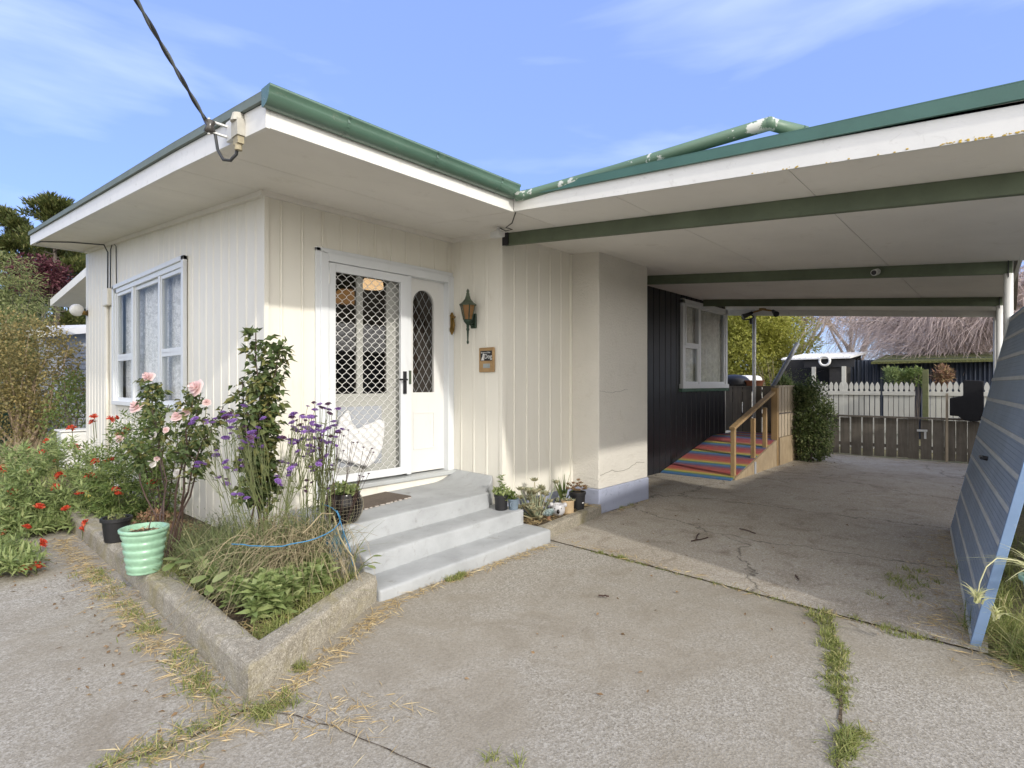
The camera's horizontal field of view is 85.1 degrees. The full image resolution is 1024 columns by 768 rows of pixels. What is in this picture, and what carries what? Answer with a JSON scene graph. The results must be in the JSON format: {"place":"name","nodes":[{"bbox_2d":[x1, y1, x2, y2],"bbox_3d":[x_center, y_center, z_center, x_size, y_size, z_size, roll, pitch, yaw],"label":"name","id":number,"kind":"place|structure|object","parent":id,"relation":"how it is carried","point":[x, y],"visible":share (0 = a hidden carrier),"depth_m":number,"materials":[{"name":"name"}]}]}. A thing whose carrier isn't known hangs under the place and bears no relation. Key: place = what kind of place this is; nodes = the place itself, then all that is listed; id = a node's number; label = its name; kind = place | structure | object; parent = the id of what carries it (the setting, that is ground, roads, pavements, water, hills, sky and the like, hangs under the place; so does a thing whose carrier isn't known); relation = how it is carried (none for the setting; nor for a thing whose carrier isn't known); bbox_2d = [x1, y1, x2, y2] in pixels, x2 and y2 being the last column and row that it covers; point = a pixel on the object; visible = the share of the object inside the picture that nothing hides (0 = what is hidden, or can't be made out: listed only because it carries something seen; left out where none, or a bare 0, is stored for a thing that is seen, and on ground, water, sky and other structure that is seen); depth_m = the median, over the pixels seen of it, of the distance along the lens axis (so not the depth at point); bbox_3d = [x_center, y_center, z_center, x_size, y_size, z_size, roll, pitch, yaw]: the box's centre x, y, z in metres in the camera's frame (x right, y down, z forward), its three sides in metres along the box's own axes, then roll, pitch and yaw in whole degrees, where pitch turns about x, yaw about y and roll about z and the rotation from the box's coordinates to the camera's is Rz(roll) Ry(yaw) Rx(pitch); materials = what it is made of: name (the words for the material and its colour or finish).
{"place":"outdoors","nodes":[
{"label":"outdoors","id":0,"kind":"place"},
{"bbox_2d":[3,480,71,534],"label":"soil","id":1,"kind":"structure","parent":0,"point":[47,491],"depth_m":7.76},
{"bbox_2d":[0,431,158,576],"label":"red lily bush","id":2,"kind":"object","parent":1,"relation":"on","point":[19,504],"visible":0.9,"depth_m":5.77,"materials":[{"name":"green plant"}]},
{"bbox_2d":[65,409,182,523],"bbox_3d":[-4.540,0.864,6.367,3.452,1.239,0.916,0,0,42],"label":"red lily bush","id":3,"kind":"object","parent":1,"relation":"on","point":[108,501],"visible":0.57,"depth_m":5.77,"materials":[{"name":"green plant"}]},
{"bbox_2d":[31,486,353,638],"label":"soil","id":4,"kind":"structure","parent":0,"point":[232,615],"depth_m":3.56,"materials":[{"name":"soil"}]},
{"bbox_2d":[107,398,188,515],"bbox_3d":[-3.439,0.763,5.224,0.702,1.367,0.754,0,0,-21],"label":"rose bush","id":5,"kind":"object","parent":4,"relation":"on","point":[120,438],"visible":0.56,"depth_m":5.29,"materials":[{"name":"green plant"}]},
{"bbox_2d":[132,505,184,538],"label":"shrub","id":6,"kind":"object","parent":4,"relation":"on","point":[148,512],"visible":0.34,"depth_m":5.03,"materials":[{"name":"brown plant"}]},
{"bbox_2d":[115,372,233,564],"bbox_3d":[-2.668,0.664,4.328,1.060,1.526,0.538,0,0,22],"label":"rose bush","id":7,"kind":"object","parent":4,"relation":"on","point":[185,451],"visible":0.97,"depth_m":4.28,"materials":[{"name":"green plant"}]},
{"bbox_2d":[162,547,243,596],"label":"round leaf plant","id":8,"kind":"object","parent":4,"relation":"on","point":[209,588],"visible":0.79,"depth_m":3.63,"materials":[{"name":"plant"}]},
{"bbox_2d":[93,498,383,610],"bbox_3d":[-1.983,1.128,4.257,2.543,0.674,1.963,0,0,42],"label":"wispy clump","id":9,"kind":"object","parent":4,"relation":"on","point":[219,535],"visible":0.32,"depth_m":3.90,"materials":[{"name":"plant"}]},
{"bbox_2d":[188,404,321,566],"bbox_3d":[-1.656,0.779,3.796,0.888,1.290,0.870,0,0,42],"label":"verbena","id":10,"kind":"object","parent":4,"relation":"on","point":[291,466],"visible":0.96,"depth_m":3.74,"materials":[{"name":"purple plant"}]},
{"bbox_2d":[231,503,353,566],"bbox_3d":[-1.376,1.079,3.679,0.451,0.443,0.728,0,0,29],"label":"blue twine","id":11,"kind":"object","parent":10,"relation":"attached to","point":[307,540],"visible":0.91,"depth_m":3.52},
{"bbox_2d":[122,505,391,641],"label":"dry stalks","id":12,"kind":"object","parent":4,"relation":"on","point":[309,544],"visible":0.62,"depth_m":3.65,"materials":[{"name":"plant"}]},
{"bbox_2d":[222,325,296,536],"bbox_3d":[-1.882,0.479,4.170,0.475,1.853,0.522,0,0,42],"label":"rose bush","id":13,"kind":"object","parent":4,"relation":"on","point":[260,388],"visible":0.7,"depth_m":4.13,"materials":[{"name":"green plant"}]},
{"bbox_2d":[200,551,340,623],"bbox_3d":[-1.531,1.244,3.637,0.950,0.236,0.807,0,0,42],"label":"ground cover","id":14,"kind":"object","parent":4,"relation":"on","point":[264,594],"visible":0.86,"depth_m":3.37,"materials":[{"name":"green plant"}]},
{"bbox_2d":[275,401,345,546],"bbox_3d":[-1.534,0.791,4.048,0.730,1.330,0.502,0,0,42],"label":"verbena","id":15,"kind":"object","parent":4,"relation":"on","point":[320,474],"visible":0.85,"depth_m":4.06,"materials":[{"name":"purple plant"}]},
{"bbox_2d":[332,556,348,577],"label":"paver block","id":16,"kind":"structure","parent":4,"relation":"on","point":[343,559],"depth_m":4.00,"materials":[{"name":"concrete"}]},
{"bbox_2d":[320,530,344,559],"bbox_3d":[-1.300,1.170,4.030,0.190,0.180,0.190,0,0,42],"label":"blue pot","id":17,"kind":"object","parent":16,"relation":"on","point":[335,539],"visible":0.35,"depth_m":3.96,"materials":[{"name":"teal plastic"}]},
{"bbox_2d":[308,429,374,530],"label":"seed stalks","id":18,"kind":"object","parent":4,"relation":"on","point":[347,470],"visible":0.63,"depth_m":4.27,"materials":[{"name":"plant"}]},
{"bbox_2d":[351,548,380,577],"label":"round leaf plant","id":19,"kind":"object","parent":4,"relation":"on","point":[370,566],"visible":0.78,"depth_m":3.88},
{"bbox_2d":[131,503,601,638],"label":"straw mulch","id":20,"kind":"object","parent":4,"relation":"on","point":[585,504],"visible":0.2,"depth_m":5.00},
{"bbox_2d":[541,508,555,519],"bbox_3d":[0.384,1.347,5.744,0.131,0.115,0.211,0,0,30],"label":"blue echeveria","id":21,"kind":"object","parent":20,"relation":"on","point":[547,512],"visible":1,"depth_m":5.73,"materials":[{"name":"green plant"}]},
{"bbox_2d":[561,497,574,514],"bbox_3d":[0.607,1.310,6.013,0.162,0.181,0.144,0,0,42],"label":"tan pot","id":22,"kind":"object","parent":20,"relation":"on","point":[569,508],"visible":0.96,"depth_m":5.96,"materials":[{"name":"ceramic"}]},
{"bbox_2d":[336,410,384,466],"bbox_3d":[-1.480,0.532,5.422,0.048,0.568,0.565,0,0,42],"label":"cushion","id":23,"kind":"object","parent":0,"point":[367,434],"visible":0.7,"depth_m":5.40,"materials":[{"name":"fabric"}]},
{"bbox_2d":[0,530,1023,767],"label":"driveway","id":24,"kind":"structure","parent":0,"point":[721,684],"depth_m":2.78,"materials":[{"name":"concrete"}]},
{"bbox_2d":[98,709,246,767],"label":"path crack","id":25,"kind":"object","parent":24,"relation":"on","point":[194,735],"visible":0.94,"depth_m":2.32,"materials":[{"name":"concrete"}]},
{"bbox_2d":[68,508,376,702],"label":"planter wall","id":26,"kind":"structure","parent":24,"relation":"on","point":[248,666],"depth_m":3.19,"materials":[{"name":"concrete"}]},
{"bbox_2d":[99,512,132,542],"bbox_3d":[-3.352,1.207,4.723,0.234,0.242,0.234,0,0,42],"label":"black pot","id":27,"kind":"object","parent":26,"relation":"on","point":[112,524],"visible":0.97,"depth_m":4.65,"materials":[{"name":"plastic"}]},
{"bbox_2d":[118,501,169,575],"bbox_3d":[-2.610,1.084,3.956,0.310,0.488,0.310,0,0,42],"label":"mint pot","id":28,"kind":"object","parent":26,"relation":"on","point":[145,542],"visible":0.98,"depth_m":3.87,"materials":[{"name":"ceramic"}]},
{"bbox_2d":[263,707,429,767],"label":"path crack","id":29,"kind":"object","parent":24,"relation":"on","point":[358,737],"visible":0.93,"depth_m":2.34,"materials":[{"name":"concrete"}]},
{"bbox_2d":[290,469,549,601],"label":"front steps","id":30,"kind":"structure","parent":24,"relation":"on","point":[438,531],"depth_m":4.76,"materials":[{"name":"paint"}]},
{"bbox_2d":[324,480,363,524],"bbox_3d":[-1.345,0.930,4.460,0.307,0.343,0.307,0,0,42],"label":"wicker basket","id":31,"kind":"object","parent":30,"relation":"on","point":[358,506],"visible":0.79,"depth_m":4.36,"materials":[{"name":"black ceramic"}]},
{"bbox_2d":[362,492,410,509],"bbox_3d":[-1.283,1.075,5.115,0.384,0.036,0.684,0,0,38],"label":"doormat","id":32,"kind":"object","parent":30,"relation":"on","point":[377,500],"visible":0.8,"depth_m":5.18,"materials":[{"name":"fabric"}]},
{"bbox_2d":[491,474,511,510],"bbox_3d":[-0.105,1.055,5.462,0.226,0.347,0.203,0,0,42],"label":"black pot","id":33,"kind":"object","parent":30,"relation":"on","point":[500,496],"visible":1,"depth_m":5.41,"materials":[{"name":"plastic"}]},
{"bbox_2d":[505,490,518,509],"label":"potted plant","id":34,"kind":"object","parent":30,"relation":"on","point":[513,501],"visible":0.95,"depth_m":5.43,"materials":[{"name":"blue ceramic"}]},
{"bbox_2d":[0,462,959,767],"bbox_3d":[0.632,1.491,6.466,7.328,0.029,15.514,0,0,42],"label":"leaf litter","id":35,"kind":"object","parent":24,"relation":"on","point":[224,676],"visible":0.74,"depth_m":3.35,"materials":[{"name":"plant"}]},
{"bbox_2d":[48,453,1023,767],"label":"straw litter","id":36,"kind":"object","parent":24,"relation":"on","point":[296,681],"visible":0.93,"depth_m":3.04,"materials":[{"name":"plant"}]},
{"bbox_2d":[555,541,952,644],"bbox_3d":[1.472,1.494,4.250,0.054,0.001,2.994,0,0,-45],"label":"path crack","id":37,"kind":"object","parent":24,"relation":"on","point":[759,594],"visible":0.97,"depth_m":4.03,"materials":[{"name":"soil"}]},
{"bbox_2d":[829,615,844,767],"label":"path crack","id":38,"kind":"object","parent":24,"relation":"on","point":[840,715],"visible":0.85,"depth_m":2.56,"materials":[{"name":"soil"}]},
{"bbox_2d":[0,389,1023,767],"bbox_3d":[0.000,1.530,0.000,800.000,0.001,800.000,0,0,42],"label":"ground","id":39,"kind":"structure","parent":0,"point":[1018,535],"depth_m":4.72,"materials":[{"name":"plant"}]},
{"bbox_2d":[0,403,15,450],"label":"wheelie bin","id":40,"kind":"object","parent":39,"relation":"on","point":[4,414],"visible":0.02,"depth_m":12.33,"materials":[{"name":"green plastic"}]},
{"bbox_2d":[0,297,52,423],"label":"autumn shrub","id":41,"kind":"object","parent":39,"relation":"on","point":[6,311],"visible":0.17,"depth_m":13.35,"materials":[{"name":"brown plant"}]},
{"bbox_2d":[0,429,56,475],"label":"tall grass","id":42,"kind":"structure","parent":39,"relation":"on","point":[12,446],"depth_m":9.88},
{"bbox_2d":[0,247,66,412],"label":"weeping shrub","id":43,"kind":"object","parent":39,"relation":"on","point":[4,294],"visible":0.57,"depth_m":14.59,"materials":[{"name":"green plant"}]},
{"bbox_2d":[0,252,75,425],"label":"plum tree","id":44,"kind":"object","parent":39,"relation":"on","point":[49,268],"visible":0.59,"depth_m":17.92,"materials":[{"name":"purple plant"}]},
{"bbox_2d":[0,204,75,396],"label":"conifer tree","id":45,"kind":"object","parent":39,"relation":"on","point":[10,217],"visible":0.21,"depth_m":24.65,"materials":[{"name":"green plant"}]},
{"bbox_2d":[0,307,85,457],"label":"autumn shrub","id":46,"kind":"object","parent":39,"relation":"on","point":[22,427],"visible":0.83,"depth_m":11.30,"materials":[{"name":"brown plant"}]},
{"bbox_2d":[0,190,86,390],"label":"conifer tree","id":47,"kind":"object","parent":39,"relation":"on","point":[51,204],"visible":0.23,"depth_m":23.63,"materials":[{"name":"green plant"}]},
{"bbox_2d":[5,325,85,440],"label":"neighbour shed","id":48,"kind":"structure","parent":39,"relation":"on","point":[78,332],"depth_m":15.25,"materials":[{"name":"white metal"}]},
{"bbox_2d":[35,368,85,452],"bbox_3d":[-8.477,0.627,10.742,1.192,1.871,1.092,0,0,0],"label":"autumn shrub","id":49,"kind":"object","parent":39,"relation":"on","point":[70,401],"visible":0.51,"depth_m":10.59,"materials":[{"name":"green plant"}]},
{"bbox_2d":[54,428,85,468],"bbox_3d":[-7.238,1.075,9.299,0.460,0.650,0.560,0,0,42],"label":"white crate","id":50,"kind":"object","parent":39,"relation":"on","point":[80,432],"visible":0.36,"depth_m":9.11,"materials":[{"name":"paint"}]},
{"bbox_2d":[28,82,808,531],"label":"house","id":51,"kind":"structure","parent":39,"relation":"on","point":[606,382],"depth_m":5.90,"materials":[{"name":"beige paint"}]},
{"bbox_2d":[36,241,116,456],"bbox_3d":[-6.193,-0.438,8.053,1.491,3.276,0.253,0,0,14],"label":"wall conduit","id":52,"kind":"object","parent":51,"relation":"attached to","point":[106,298],"depth_m":8.05,"materials":[{"name":"beige paint"}]},
{"bbox_2d":[69,304,87,315],"bbox_3d":[-6.929,-1.180,8.908,0.238,0.196,0.192,0,0,-14],"label":"globe lamp","id":53,"kind":"object","parent":51,"relation":"attached to","point":[76,309],"visible":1,"depth_m":8.85,"materials":[{"name":"glass"}]},
{"bbox_2d":[111,254,186,410],"bbox_3d":[-4.491,-0.450,6.972,3.400,2.100,0.265,0,0,42],"label":"window","id":54,"kind":"structure","parent":51,"relation":"in","point":[156,297],"depth_m":7.01,"materials":[{"name":"paint"}]},
{"bbox_2d":[134,0,238,161],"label":"power cable","id":55,"kind":"object","parent":51,"relation":"attached to","point":[209,129],"visible":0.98,"depth_m":3.35,"materials":[{"name":"rubber"}]},
{"bbox_2d":[230,111,244,151],"bbox_3d":[-1.664,-1.535,3.386,0.090,0.230,0.090,0,0,42],"label":"service box","id":56,"kind":"object","parent":51,"relation":"attached to","point":[237,120],"visible":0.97,"depth_m":3.36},
{"bbox_2d":[336,275,353,304],"bbox_3d":[-1.927,-1.260,6.461,0.292,0.640,0.300,0,0,42],"label":"pendant lamp","id":57,"kind":"object","parent":51,"relation":"hanging from","point":[346,292],"visible":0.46,"depth_m":6.35,"materials":[{"name":"brown"}]},
{"bbox_2d":[336,272,398,474],"bbox_3d":[-1.473,-0.089,5.535,0.052,2.067,0.870,0,0,42],"label":"front door","id":58,"kind":"structure","parent":51,"relation":"in","point":[359,280],"depth_m":5.69,"materials":[{"name":"grey paint"}]},
{"bbox_2d":[329,262,407,484],"bbox_3d":[-1.371,-0.097,5.428,0.087,2.049,0.899,0,0,42],"label":"security door","id":59,"kind":"structure","parent":51,"relation":"in","point":[333,267],"depth_m":5.46,"materials":[{"name":"paint"}]},
{"bbox_2d":[363,278,383,289],"bbox_3d":[-1.759,-1.390,7.022,0.273,0.380,0.280,0,0,42],"label":"pendant lamp","id":60,"kind":"object","parent":51,"relation":"hanging from","point":[375,283],"visible":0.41,"depth_m":6.92,"materials":[{"name":"brown"}]},
{"bbox_2d":[450,312,455,334],"bbox_3d":[-0.654,-0.672,6.195,0.054,0.252,0.065,0,0,42],"label":"door knocker","id":61,"kind":"object","parent":51,"relation":"attached to","point":[452,323],"depth_m":6.19,"materials":[{"name":"gold metal"}]},
{"bbox_2d":[459,289,476,343],"bbox_3d":[-0.464,-0.720,5.939,0.190,0.590,0.208,0,0,42],"label":"wall lantern","id":62,"kind":"object","parent":51,"relation":"attached to","point":[467,305],"depth_m":5.91,"materials":[{"name":"metal"}]},
{"bbox_2d":[479,347,494,371],"bbox_3d":[-0.267,-0.255,5.877,0.226,0.260,0.024,0,0,42],"label":"warning sign","id":63,"kind":"object","parent":51,"relation":"attached to","point":[487,359],"visible":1,"depth_m":5.86,"materials":[{"name":"brown wood"}]},
{"bbox_2d":[490,212,515,238],"bbox_3d":[-0.003,-1.492,5.211,0.209,0.104,0.724,0,0,-21],"label":"floodlight","id":64,"kind":"object","parent":51,"relation":"attached to","point":[497,233],"visible":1,"depth_m":5.44,"materials":[{"name":"white metal"}]},
{"bbox_2d":[679,298,728,391],"bbox_3d":[3.704,-0.695,10.752,0.149,1.670,2.190,0,0,42],"label":"window","id":65,"kind":"structure","parent":51,"relation":"in","point":[703,329],"depth_m":10.78,"materials":[{"name":"paint"}]},
{"bbox_2d":[0,447,1022,513],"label":"long grass","id":66,"kind":"structure","parent":39,"relation":"on","point":[51,473],"depth_m":8.78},
{"bbox_2d":[728,374,748,430],"bbox_3d":[5.019,0.658,12.598,0.720,1.747,0.720,0,0,42],"label":"barbecue","id":67,"kind":"object","parent":39,"relation":"on","point":[735,380],"visible":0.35,"depth_m":12.31,"materials":[{"name":"black metal"}]},
{"bbox_2d":[502,80,1023,417],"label":"carport","id":68,"kind":"object","parent":39,"relation":"on","point":[920,206],"visible":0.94,"depth_m":4.39,"materials":[{"name":"white paint"}]},
{"bbox_2d":[741,308,778,319],"bbox_3d":[5.069,-1.443,11.373,0.747,0.213,0.236,0,0,42],"label":"twin spotlight","id":69,"kind":"object","parent":68,"relation":"attached to","point":[773,311],"visible":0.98,"depth_m":11.38,"materials":[{"name":"black metal"}]},
{"bbox_2d":[871,269,880,275],"bbox_3d":[3.975,-1.219,6.084,0.136,0.084,0.066,0,0,-34],"label":"security camera","id":70,"kind":"object","parent":68,"relation":"attached to","point":[874,272],"visible":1,"depth_m":6.05,"materials":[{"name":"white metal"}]},
{"bbox_2d":[728,316,825,396],"bbox_3d":[9.375,-1.166,21.992,5.477,6.167,5.406,0,0,42],"label":"golden cypress","id":71,"kind":"object","parent":39,"relation":"on","point":[774,336],"visible":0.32,"depth_m":20.46,"materials":[{"name":"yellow plant"}]},
{"bbox_2d":[749,354,805,397],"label":"twiggy shrub","id":72,"kind":"object","parent":39,"relation":"on","point":[773,371],"visible":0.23,"depth_m":18.80,"materials":[{"name":"green plant"}]},
{"bbox_2d":[787,373,839,461],"bbox_3d":[5.848,0.675,10.968,1.108,1.847,0.941,0,0,42],"label":"evergreen shrub","id":73,"kind":"object","parent":39,"relation":"on","point":[807,442],"visible":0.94,"depth_m":10.79,"materials":[{"name":"green plant"}]},
{"bbox_2d":[793,316,834,355],"bbox_3d":[13.736,-2.664,27.467,7.519,8.410,6.427,0,0,42],"label":"bare tree","id":74,"kind":"object","parent":39,"relation":"on","point":[805,319],"visible":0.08,"depth_m":26.27,"materials":[{"name":"grey plant"}]},
{"bbox_2d":[781,351,867,414],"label":"garden shed","id":75,"kind":"structure","parent":39,"relation":"on","point":[838,369],"depth_m":16.43,"materials":[{"name":"white metal"}]},
{"bbox_2d":[818,355,830,366],"bbox_3d":[8.944,-0.661,15.945,0.327,0.327,0.068,0,0,42],"label":"hose ring","id":76,"kind":"object","parent":75,"relation":"hanging from","point":[827,357],"visible":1,"depth_m":15.92,"materials":[{"name":"white paint"}]},
{"bbox_2d":[799,316,883,358],"bbox_3d":[20.426,-2.863,32.179,8.074,8.771,8.214,0,0,-32],"label":"bare tree","id":77,"kind":"object","parent":39,"relation":"on","point":[834,330],"visible":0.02,"depth_m":32.20,"materials":[{"name":"grey plant"}]},
{"bbox_2d":[802,414,980,462],"bbox_3d":[8.169,1.077,10.976,4.533,0.843,0.110,0,0,42],"label":"paling fence","id":78,"kind":"object","parent":39,"relation":"on","point":[907,445],"visible":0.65,"depth_m":11.19,"materials":[{"name":"brown wood"}]},
{"bbox_2d":[950,380,983,421],"bbox_3d":[8.540,0.311,10.475,0.494,0.779,0.090,0,0,42],"label":"black cover","id":79,"kind":"object","parent":78,"relation":"on","point":[968,405],"visible":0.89,"depth_m":10.40,"materials":[{"name":"fabric"}]},
{"bbox_2d":[880,363,907,415],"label":"garden plant","id":80,"kind":"object","parent":39,"relation":"on","point":[895,375],"visible":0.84,"depth_m":13.45,"materials":[{"name":"green plant"}]},
{"bbox_2d":[776,260,1023,374],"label":"weeping tree","id":81,"kind":"object","parent":39,"relation":"on","point":[943,335],"visible":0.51,"depth_m":16.93,"materials":[{"name":"pink plant"}]},
{"bbox_2d":[815,381,989,454],"bbox_3d":[8.843,0.733,12.885,3.370,1.595,0.050,0,0,42],"label":"picket fence","id":82,"kind":"object","parent":39,"relation":"on","point":[901,402],"visible":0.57,"depth_m":12.95,"materials":[{"name":"wood"}]},
{"bbox_2d":[900,365,930,416],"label":"garden plant","id":83,"kind":"object","parent":39,"relation":"on","point":[911,375],"visible":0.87,"depth_m":13.15,"materials":[{"name":"green plant"}]},
{"bbox_2d":[851,352,992,438],"bbox_3d":[11.710,0.305,15.961,3.376,2.450,2.600,0,0,42],"label":"lean to","id":84,"kind":"object","parent":39,"relation":"on","point":[973,366],"visible":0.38,"depth_m":15.43,"materials":[{"name":"black metal"}]},
{"bbox_2d":[922,369,928,419],"bbox_3d":[9.101,0.605,12.270,0.100,1.850,0.100,0,0,42],"label":"gate post","id":85,"kind":"object","parent":39,"relation":"on","point":[925,392],"visible":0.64,"depth_m":12.24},
{"bbox_2d":[929,363,955,417],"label":"garden plant","id":86,"kind":"object","parent":39,"relation":"on","point":[944,374],"visible":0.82,"depth_m":12.80,"materials":[{"name":"brown plant"}]},
{"bbox_2d":[946,393,947,461],"bbox_3d":[8.361,0.840,10.716,0.040,1.320,0.018,0,0,42],"label":"garden stake","id":87,"kind":"object","parent":39,"relation":"on","point":[946,427],"visible":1,"depth_m":10.71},
{"bbox_2d":[955,541,1023,621],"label":"plant","id":88,"kind":"object","parent":39,"relation":"on","point":[996,614],"visible":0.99,"depth_m":2.87,"materials":[{"name":"plant"}]},
{"bbox_2d":[0,0,1023,360],"label":"sky","id":89,"kind":"structure","parent":0,"point":[528,93],"materials":[{"name":"blue"}]},
{"bbox_2d":[523,504,588,525],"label":"soil","id":90,"kind":"structure","parent":0,"point":[542,519],"depth_m":5.77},
{"bbox_2d":[516,477,558,519],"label":"jade plant","id":91,"kind":"object","parent":90,"relation":"on","point":[535,504],"visible":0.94,"depth_m":5.84,"materials":[{"name":"green plant"}]},
{"bbox_2d":[532,493,566,513],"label":"sedum clump","id":92,"kind":"object","parent":90,"relation":"on","point":[557,498],"visible":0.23,"depth_m":6.14,"materials":[{"name":"green plant"}]},
{"bbox_2d":[549,502,566,515],"bbox_3d":[0.495,1.327,5.932,0.162,0.141,0.152,0,0,42],"label":"animal pot","id":93,"kind":"object","parent":90,"relation":"on","point":[559,508],"visible":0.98,"depth_m":5.88,"materials":[{"name":"grey ceramic"}]},
{"bbox_2d":[552,472,572,500],"bbox_3d":[0.580,1.161,6.301,0.289,0.438,0.272,0,0,-14],"label":"aloe","id":94,"kind":"object","parent":90,"relation":"on","point":[561,492],"visible":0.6,"depth_m":6.26,"materials":[{"name":"green plant"}]},
{"bbox_2d":[566,478,587,510],"bbox_3d":[0.723,1.221,6.170,0.259,0.358,0.275,0,0,8],"label":"black pot","id":95,"kind":"object","parent":90,"relation":"on","point":[578,495],"visible":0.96,"depth_m":6.13,"materials":[{"name":"plastic"}]},
{"bbox_2d":[726,375,761,432],"bbox_3d":[5.959,0.655,14.498,0.800,1.750,1.000,0,0,42],"label":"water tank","id":96,"kind":"object","parent":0,"point":[749,377],"visible":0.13,"depth_m":14.06,"materials":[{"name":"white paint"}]},
{"bbox_2d":[550,453,987,652],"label":"carport floor","id":97,"kind":"structure","parent":0,"point":[873,540],"depth_m":5.55,"materials":[{"name":"concrete"}]},
{"bbox_2d":[538,504,600,538],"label":"edging kerb","id":98,"kind":"structure","parent":97,"relation":"on","point":[558,526],"depth_m":5.80,"materials":[{"name":"concrete"}]},
{"bbox_2d":[598,528,798,596],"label":"twig litter","id":99,"kind":"object","parent":97,"relation":"on","point":[696,539],"visible":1,"depth_m":5.33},
{"bbox_2d":[661,385,798,480],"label":"access ramp","id":100,"kind":"structure","parent":97,"relation":"on","point":[762,441],"depth_m":10.17,"materials":[{"name":"paint"}]},
{"bbox_2d":[950,306,1023,646],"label":"tilt garage door","id":101,"kind":"structure","parent":97,"relation":"on","point":[988,509],"depth_m":3.95,"materials":[{"name":"blue paint"}]},
{"bbox_3d":[5.412,0.825,12.232,1.600,1.410,0.800,0,0,42],"label":"bench","id":102,"kind":"object","parent":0,"visible":0},
{"bbox_2d":[745,380,764,385],"bbox_3d":[5.337,0.020,12.299,0.430,0.200,0.430,0,0,42],"label":"terracotta pot","id":103,"kind":"object","parent":102,"relation":"on","point":[758,382],"visible":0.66,"depth_m":12.15,"materials":[{"name":"ceramic"}]},
{"bbox_2d":[762,342,799,407],"bbox_3d":[5.602,0.023,11.931,1.045,1.793,0.087,0,0,43],"label":"leaning pole","id":104,"kind":"object","parent":102,"relation":"on","point":[786,363],"visible":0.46,"depth_m":11.74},
{"bbox_2d":[768,373,794,384],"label":"landing plant","id":105,"kind":"object","parent":102,"relation":"on","point":[784,380],"visible":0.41,"depth_m":12.21,"materials":[{"name":"green plant"}]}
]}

